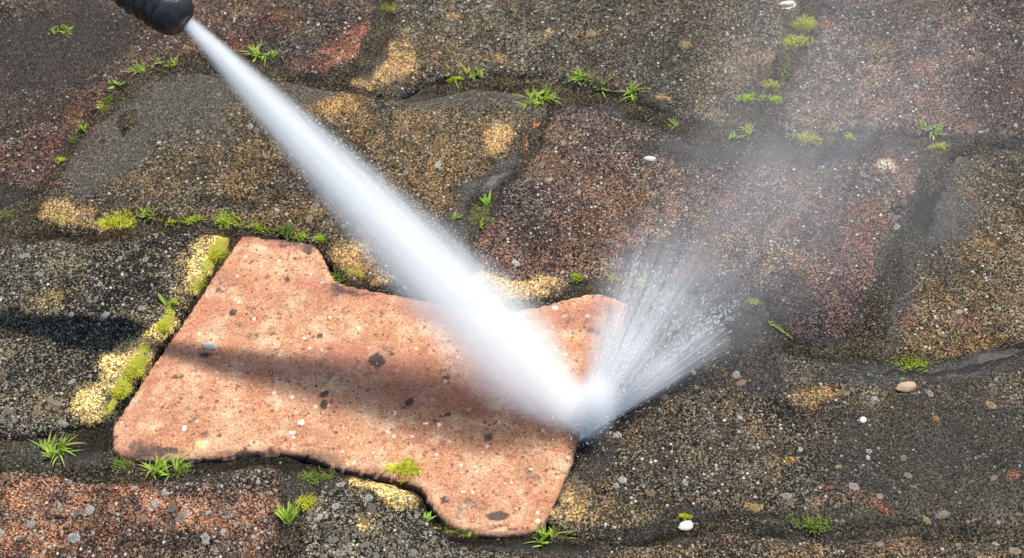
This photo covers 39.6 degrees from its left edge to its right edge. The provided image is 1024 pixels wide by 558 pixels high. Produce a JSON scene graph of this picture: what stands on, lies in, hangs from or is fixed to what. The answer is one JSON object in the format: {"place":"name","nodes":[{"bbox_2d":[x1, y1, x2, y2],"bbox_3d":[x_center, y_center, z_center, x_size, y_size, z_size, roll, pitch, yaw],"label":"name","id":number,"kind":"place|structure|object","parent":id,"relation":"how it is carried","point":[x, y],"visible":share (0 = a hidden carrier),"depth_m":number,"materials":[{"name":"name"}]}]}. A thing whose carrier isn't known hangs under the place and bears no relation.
{"place":"outdoors","nodes":[
{"label":"outdoors","id":0,"kind":"place"},
{"bbox_2d":[111,0,193,35],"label":"pressure washer lance","id":1,"kind":"object","parent":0,"point":[170,17],"visible":1,"depth_m":0.64,"materials":[{"name":"black rubber"}]},
{"bbox_3d":[-0.054,-0.020,0.673,0.275,0.074,0.074,46,59,-9],"label":"water jet","id":2,"kind":"object","parent":1,"relation":"attached to","visible":0},
{"bbox_2d":[194,23,580,425],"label":"jet droplets","id":3,"kind":"object","parent":2,"relation":"on","point":[425,262],"visible":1,"depth_m":0.67,"materials":[{"name":"white liquid"}]},
{"bbox_2d":[0,0,1023,557],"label":"ground","id":4,"kind":"structure","parent":0,"point":[862,348],"depth_m":0.76,"materials":[{"name":"grey soil"}]},
{"bbox_2d":[1,210,13,218],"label":"moss clump","id":5,"kind":"object","parent":4,"relation":"on","point":[7,214],"visible":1,"depth_m":0.78,"materials":[{"name":"green plant"}]},
{"bbox_2d":[30,429,81,465],"bbox_3d":[-0.218,0.080,0.686,0.023,0.010,0.020,38,61,26],"label":"grass tuft","id":6,"kind":"object","parent":4,"relation":"on","point":[51,451],"visible":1,"depth_m":0.69,"materials":[{"name":"green plant"}]},
{"bbox_2d":[68,136,77,142],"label":"moss clump","id":7,"kind":"object","parent":4,"relation":"on","point":[72,138],"visible":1,"depth_m":0.81,"materials":[{"name":"green plant"}]},
{"bbox_2d":[74,112,86,132],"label":"grass tuft","id":8,"kind":"object","parent":4,"relation":"on","point":[82,127],"visible":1,"depth_m":0.82,"materials":[{"name":"green plant"}]},
{"bbox_2d":[101,95,115,102],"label":"moss clump","id":9,"kind":"object","parent":4,"relation":"on","point":[107,98],"visible":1,"depth_m":0.83,"materials":[{"name":"green plant"}]},
{"bbox_2d":[0,231,228,441],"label":"paving stone","id":10,"kind":"object","parent":4,"relation":"on","point":[74,395],"visible":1,"depth_m":0.73,"materials":[{"name":"grey stone"}]},
{"bbox_2d":[108,385,127,399],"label":"moss clump","id":11,"kind":"object","parent":10,"relation":"on","point":[116,392],"visible":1,"depth_m":0.71,"materials":[{"name":"yellow plant"}]},
{"bbox_2d":[117,361,150,383],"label":"moss clump","id":12,"kind":"object","parent":10,"relation":"on","point":[130,374],"visible":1,"depth_m":0.71,"materials":[{"name":"yellow plant"}]},
{"bbox_2d":[151,322,176,335],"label":"moss clump","id":13,"kind":"object","parent":10,"relation":"on","point":[162,327],"visible":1,"depth_m":0.73,"materials":[{"name":"yellow plant"}]},
{"bbox_2d":[157,292,179,308],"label":"weed","id":14,"kind":"object","parent":10,"relation":"on","point":[170,303],"visible":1,"depth_m":0.74,"materials":[{"name":"green plant"}]},
{"bbox_2d":[100,456,136,473],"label":"moss clump","id":15,"kind":"object","parent":4,"relation":"on","point":[127,462],"visible":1,"depth_m":0.68,"materials":[{"name":"green plant"}]},
{"bbox_2d":[0,464,289,557],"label":"paving stone","id":16,"kind":"object","parent":4,"relation":"on","point":[82,525],"visible":1,"depth_m":0.66,"materials":[{"name":"brown stone"}]},
{"bbox_2d":[148,55,177,67],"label":"grass tuft","id":17,"kind":"object","parent":4,"relation":"on","point":[171,64],"visible":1,"depth_m":0.85,"materials":[{"name":"green plant"}]},
{"bbox_2d":[140,448,190,481],"bbox_3d":[-0.166,0.088,0.681,0.025,0.012,0.019,-29,57,-21],"label":"grass tuft","id":18,"kind":"object","parent":4,"relation":"on","point":[161,463],"visible":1,"depth_m":0.68,"materials":[{"name":"green plant"}]},
{"bbox_2d":[166,217,187,224],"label":"moss clump","id":19,"kind":"object","parent":4,"relation":"on","point":[173,220],"visible":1,"depth_m":0.78,"materials":[{"name":"green plant"}]},
{"bbox_2d":[175,459,194,476],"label":"moss clump","id":20,"kind":"object","parent":4,"relation":"on","point":[184,468],"visible":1,"depth_m":0.68,"materials":[{"name":"green plant"}]},
{"bbox_2d":[0,0,381,209],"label":"paving stone","id":21,"kind":"object","parent":4,"relation":"on","point":[311,29],"visible":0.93,"depth_m":0.86,"materials":[{"name":"stone"}]},
{"bbox_2d":[50,156,64,164],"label":"moss clump","id":22,"kind":"object","parent":21,"relation":"on","point":[60,159],"visible":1,"depth_m":0.81,"materials":[{"name":"green plant"}]},
{"bbox_2d":[50,24,74,36],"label":"grass tuft","id":23,"kind":"object","parent":21,"relation":"on","point":[67,31],"visible":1,"depth_m":0.87,"materials":[{"name":"green plant"}]},
{"bbox_2d":[108,79,126,88],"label":"weed","id":24,"kind":"object","parent":21,"relation":"on","point":[117,83],"visible":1,"depth_m":0.84,"materials":[{"name":"green plant"}]},
{"bbox_2d":[120,60,148,75],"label":"grass tuft","id":25,"kind":"object","parent":21,"relation":"on","point":[141,69],"visible":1,"depth_m":0.85,"materials":[{"name":"green plant"}]},
{"bbox_2d":[238,43,283,64],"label":"grass tuft","id":26,"kind":"object","parent":21,"relation":"on","point":[255,52],"visible":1,"depth_m":0.85,"materials":[{"name":"green plant"}]},
{"bbox_2d":[207,249,220,266],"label":"moss clump","id":27,"kind":"object","parent":4,"relation":"on","point":[215,254],"visible":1,"depth_m":0.76,"materials":[{"name":"yellow plant"}]},
{"bbox_2d":[246,220,277,232],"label":"moss clump","id":28,"kind":"object","parent":4,"relation":"on","point":[256,227],"visible":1,"depth_m":0.77,"materials":[{"name":"green plant"}]},
{"bbox_2d":[274,497,298,523],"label":"grass tuft","id":29,"kind":"object","parent":4,"relation":"on","point":[286,515],"visible":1,"depth_m":0.67,"materials":[{"name":"green plant"}]},
{"bbox_2d":[37,73,546,291],"bbox_3d":[-0.120,-0.059,0.817,0.264,0.036,0.161,10,53,8],"label":"paving stone","id":30,"kind":"object","parent":4,"relation":"on","point":[184,145],"visible":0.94,"depth_m":0.80,"materials":[{"name":"grey stone"}]},
{"bbox_2d":[91,206,136,228],"bbox_3d":[-0.217,-0.035,0.776,0.025,0.004,0.018,0,52,0],"label":"moss clump","id":31,"kind":"object","parent":30,"relation":"on","point":[118,219],"visible":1,"depth_m":0.78,"materials":[{"name":"plant"}]},
{"bbox_2d":[136,204,158,222],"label":"grass tuft","id":32,"kind":"object","parent":30,"relation":"on","point":[146,210],"visible":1,"depth_m":0.78,"materials":[{"name":"green plant"}]},
{"bbox_2d":[180,213,204,224],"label":"moss clump","id":33,"kind":"object","parent":30,"relation":"on","point":[191,219],"visible":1,"depth_m":0.78,"materials":[{"name":"plant"}]},
{"bbox_2d":[212,207,240,229],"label":"moss clump","id":34,"kind":"object","parent":30,"relation":"on","point":[220,218],"visible":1,"depth_m":0.78,"materials":[{"name":"green plant"}]},
{"bbox_2d":[266,221,299,240],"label":"moss clump","id":35,"kind":"object","parent":30,"relation":"on","point":[286,228],"visible":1,"depth_m":0.77,"materials":[{"name":"green plant"}]},
{"bbox_2d":[285,229,308,240],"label":"moss clump","id":36,"kind":"object","parent":30,"relation":"on","point":[300,235],"visible":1,"depth_m":0.77,"materials":[{"name":"green plant"}]},
{"bbox_2d":[312,232,328,242],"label":"moss clump","id":37,"kind":"object","parent":30,"relation":"on","point":[318,236],"visible":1,"depth_m":0.77,"materials":[{"name":"green plant"}]},
{"bbox_2d":[452,211,461,219],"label":"weed","id":38,"kind":"object","parent":30,"relation":"on","point":[455,216],"visible":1,"depth_m":0.78,"materials":[{"name":"green plant"}]},
{"bbox_2d":[295,491,317,510],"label":"moss clump","id":39,"kind":"object","parent":4,"relation":"on","point":[305,501],"visible":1,"depth_m":0.67,"materials":[{"name":"yellow plant"}]},
{"bbox_2d":[297,466,336,486],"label":"moss clump","id":40,"kind":"object","parent":4,"relation":"on","point":[311,474],"visible":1,"depth_m":0.68,"materials":[{"name":"green plant"}]},
{"bbox_2d":[331,271,344,284],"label":"moss clump","id":41,"kind":"object","parent":4,"relation":"on","point":[338,276],"visible":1,"depth_m":0.75,"materials":[{"name":"green plant"}]},
{"bbox_2d":[113,237,628,538],"bbox_3d":[-0.068,0.057,0.728,0.234,0.033,0.152,11,53,8],"label":"paving stone","id":42,"kind":"object","parent":4,"relation":"on","point":[237,393],"visible":0.97,"depth_m":0.71,"materials":[{"name":"stone"}]},
{"bbox_2d":[203,342,216,349],"bbox_3d":[-0.154,0.034,0.725,0.007,0.002,0.004,0,52,0],"label":"pebble","id":43,"kind":"object","parent":42,"relation":"on","point":[210,346],"visible":1,"depth_m":0.72,"materials":[{"name":"white stone"}]},
{"bbox_2d":[380,457,426,482],"bbox_3d":[-0.052,0.091,0.679,0.023,0.003,0.016,0,52,0],"label":"moss clump","id":44,"kind":"object","parent":42,"relation":"on","point":[408,468],"visible":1,"depth_m":0.68,"materials":[{"name":"yellow plant"}]},
{"bbox_2d":[297,475,518,557],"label":"paving stone","id":45,"kind":"object","parent":4,"relation":"on","point":[343,504],"visible":1,"depth_m":0.66,"materials":[{"name":"grey stone"}]},
{"bbox_2d":[423,511,434,520],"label":"weed","id":46,"kind":"object","parent":45,"relation":"on","point":[428,516],"visible":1,"depth_m":0.67,"materials":[{"name":"green plant"}]},
{"bbox_2d":[447,76,464,82],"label":"moss clump","id":47,"kind":"object","parent":4,"relation":"on","point":[455,78],"visible":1,"depth_m":0.85,"materials":[{"name":"green plant"}]},
{"bbox_2d":[444,60,486,86],"bbox_3d":[-0.028,-0.123,0.846,0.026,0.015,0.024,-10,53,-8],"label":"grass tuft","id":48,"kind":"object","parent":4,"relation":"on","point":[478,74],"visible":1,"depth_m":0.85,"materials":[{"name":"green plant"}]},
{"bbox_2d":[480,190,490,206],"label":"weed","id":49,"kind":"object","parent":4,"relation":"on","point":[485,199],"visible":1,"depth_m":0.79,"materials":[{"name":"green plant"}]},
{"bbox_2d":[479,217,495,228],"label":"grass tuft","id":50,"kind":"object","parent":4,"relation":"on","point":[480,225],"visible":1,"depth_m":0.78,"materials":[{"name":"green plant"}]},
{"bbox_2d":[0,0,1020,557],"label":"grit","id":51,"kind":"object","parent":4,"relation":"on","point":[540,294],"visible":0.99,"depth_m":0.74,"materials":[{"name":"grey gravel"}]},
{"bbox_2d":[512,80,562,110],"bbox_3d":[0.015,-0.106,0.833,0.035,0.012,0.025,0,52,0],"label":"grass tuft","id":52,"kind":"object","parent":4,"relation":"on","point":[534,95],"visible":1,"depth_m":0.83,"materials":[{"name":"green plant"}]},
{"bbox_2d":[523,523,576,546],"bbox_3d":[0.018,0.119,0.660,0.024,0.010,0.017,19,54,14],"label":"grass tuft","id":53,"kind":"object","parent":4,"relation":"on","point":[543,533],"visible":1,"depth_m":0.66,"materials":[{"name":"green plant"}]},
{"bbox_2d":[350,0,808,128],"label":"paving stone","id":54,"kind":"object","parent":4,"relation":"on","point":[523,31],"visible":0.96,"depth_m":0.86,"materials":[{"name":"grey stone"}]},
{"bbox_2d":[566,69,592,84],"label":"grass tuft","id":55,"kind":"object","parent":54,"relation":"on","point":[576,77],"visible":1,"depth_m":0.84,"materials":[{"name":"green plant"}]},
{"bbox_2d":[734,91,765,103],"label":"moss clump","id":56,"kind":"object","parent":54,"relation":"on","point":[743,95],"visible":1,"depth_m":0.83,"materials":[{"name":"green plant"}]},
{"bbox_2d":[766,79,785,90],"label":"moss clump","id":57,"kind":"object","parent":54,"relation":"on","point":[768,84],"visible":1,"depth_m":0.84,"materials":[{"name":"plant"}]},
{"bbox_2d":[779,1,793,6],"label":"pebble","id":58,"kind":"object","parent":54,"relation":"on","point":[786,3],"visible":1,"depth_m":0.88,"materials":[{"name":"white stone"}]},
{"bbox_2d":[588,73,610,97],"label":"grass tuft","id":59,"kind":"object","parent":4,"relation":"on","point":[602,84],"visible":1,"depth_m":0.84,"materials":[{"name":"green plant"}]},
{"bbox_2d":[609,273,622,281],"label":"moss clump","id":60,"kind":"object","parent":4,"relation":"on","point":[612,276],"visible":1,"depth_m":0.75,"materials":[{"name":"green plant"}]},
{"bbox_2d":[618,80,644,103],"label":"grass tuft","id":61,"kind":"object","parent":4,"relation":"on","point":[628,92],"visible":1,"depth_m":0.84,"materials":[{"name":"green plant"}]},
{"bbox_2d":[669,117,677,128],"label":"grass tuft","id":62,"kind":"object","parent":4,"relation":"on","point":[674,122],"visible":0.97,"depth_m":0.82,"materials":[{"name":"green plant"}]},
{"bbox_2d":[678,520,692,530],"bbox_3d":[0.081,0.115,0.662,0.007,0.002,0.005,0,52,0],"label":"pebble","id":63,"kind":"object","parent":4,"relation":"on","point":[687,525],"visible":1,"depth_m":0.66,"materials":[{"name":"white stone"}]},
{"bbox_2d":[469,104,921,348],"bbox_3d":[0.104,-0.024,0.790,0.243,0.035,0.158,9,53,7],"label":"paving stone","id":64,"kind":"object","parent":4,"relation":"on","point":[562,195],"visible":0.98,"depth_m":0.77,"materials":[{"name":"stone"}]},
{"bbox_2d":[568,271,583,282],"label":"moss clump","id":65,"kind":"object","parent":64,"relation":"on","point":[577,275],"visible":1,"depth_m":0.75,"materials":[{"name":"green plant"}]},
{"bbox_2d":[633,277,651,286],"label":"moss clump","id":66,"kind":"object","parent":64,"relation":"on","point":[641,282],"visible":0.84,"depth_m":0.75,"materials":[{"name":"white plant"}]},
{"bbox_2d":[644,156,655,161],"bbox_3d":[0.077,-0.068,0.801,0.007,0.002,0.004,0,52,0],"label":"pebble","id":67,"kind":"object","parent":64,"relation":"on","point":[649,158],"visible":1,"depth_m":0.80,"materials":[{"name":"white stone"}]},
{"bbox_2d":[729,130,741,139],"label":"weed","id":68,"kind":"object","parent":4,"relation":"on","point":[733,136],"visible":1,"depth_m":0.82,"materials":[{"name":"green plant"}]},
{"bbox_2d":[737,121,756,137],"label":"grass tuft","id":69,"kind":"object","parent":4,"relation":"on","point":[748,130],"visible":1,"depth_m":0.82,"materials":[{"name":"green plant"}]},
{"bbox_2d":[746,298,759,305],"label":"moss clump","id":70,"kind":"object","parent":4,"relation":"on","point":[751,302],"visible":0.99,"depth_m":0.74,"materials":[{"name":"green plant"}]},
{"bbox_2d":[768,94,782,103],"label":"moss clump","id":71,"kind":"object","parent":4,"relation":"on","point":[774,97],"visible":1,"depth_m":0.83,"materials":[{"name":"green plant"}]},
{"bbox_2d":[768,321,789,336],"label":"creeping weed","id":72,"kind":"object","parent":4,"relation":"on","point":[778,327],"visible":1,"depth_m":0.73,"materials":[{"name":"green plant"}]},
{"bbox_2d":[548,1,1019,456],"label":"splash droplets","id":73,"kind":"object","parent":4,"relation":"on","point":[590,425],"visible":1,"depth_m":0.69,"materials":[{"name":"white liquid"}]},
{"bbox_2d":[547,297,1023,545],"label":"paving stone","id":74,"kind":"object","parent":4,"relation":"on","point":[969,488],"visible":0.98,"depth_m":0.69,"materials":[{"name":"grey stone"}]},
{"bbox_2d":[676,510,692,520],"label":"moss clump","id":75,"kind":"object","parent":74,"relation":"on","point":[687,516],"visible":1,"depth_m":0.66,"materials":[{"name":"plant"}]},
{"bbox_2d":[860,417,866,422],"bbox_3d":[0.172,0.069,0.697,0.004,0.001,0.004,0,52,0],"label":"pebble","id":76,"kind":"object","parent":74,"relation":"on","point":[863,419],"visible":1,"depth_m":0.70,"materials":[{"name":"white stone"}]},
{"bbox_2d":[896,381,915,392],"bbox_3d":[0.196,0.054,0.708,0.011,0.004,0.006,0,52,0],"label":"pebble","id":77,"kind":"object","parent":74,"relation":"on","point":[907,386],"visible":1,"depth_m":0.71,"materials":[{"name":"beige stone"}]},
{"bbox_2d":[779,32,818,46],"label":"moss clump","id":78,"kind":"object","parent":4,"relation":"on","point":[800,39],"visible":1,"depth_m":0.86,"materials":[{"name":"green plant"}]},
{"bbox_2d":[786,131,821,145],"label":"moss clump","id":79,"kind":"object","parent":4,"relation":"on","point":[805,136],"visible":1,"depth_m":0.81,"materials":[{"name":"plant"}]},
{"bbox_2d":[788,13,820,30],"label":"moss clump","id":80,"kind":"object","parent":4,"relation":"on","point":[812,23],"visible":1,"depth_m":0.87,"materials":[{"name":"green plant"}]},
{"bbox_2d":[593,533,1023,557],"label":"paving stone","id":81,"kind":"object","parent":4,"relation":"on","point":[731,545],"visible":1,"depth_m":0.65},
{"bbox_2d":[786,509,844,534],"bbox_3d":[0.141,0.113,0.661,0.028,0.003,0.014,0,52,0],"label":"moss clump","id":82,"kind":"object","parent":4,"relation":"on","point":[816,522],"visible":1,"depth_m":0.66,"materials":[{"name":"green plant"}]},
{"bbox_2d":[843,130,858,139],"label":"moss clump","id":83,"kind":"object","parent":4,"relation":"on","point":[850,135],"visible":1,"depth_m":0.81,"materials":[{"name":"green plant"}]},
{"bbox_2d":[774,0,1023,149],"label":"paving stone","id":84,"kind":"object","parent":4,"relation":"on","point":[871,87],"visible":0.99,"depth_m":0.85,"materials":[{"name":"grey stone"}]},
{"bbox_2d":[914,118,948,139],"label":"grass tuft","id":85,"kind":"object","parent":84,"relation":"on","point":[935,126],"visible":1,"depth_m":0.82,"materials":[{"name":"green plant"}]},
{"bbox_2d":[896,356,940,371],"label":"moss clump","id":86,"kind":"object","parent":4,"relation":"on","point":[914,363],"visible":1,"depth_m":0.72,"materials":[{"name":"green plant"}]},
{"bbox_2d":[928,141,948,148],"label":"moss clump","id":87,"kind":"object","parent":4,"relation":"on","point":[940,145],"visible":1,"depth_m":0.81,"materials":[{"name":"plant"}]},
{"bbox_2d":[887,149,1023,365],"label":"paving stone","id":88,"kind":"object","parent":4,"relation":"on","point":[983,225],"visible":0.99,"depth_m":0.75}
]}

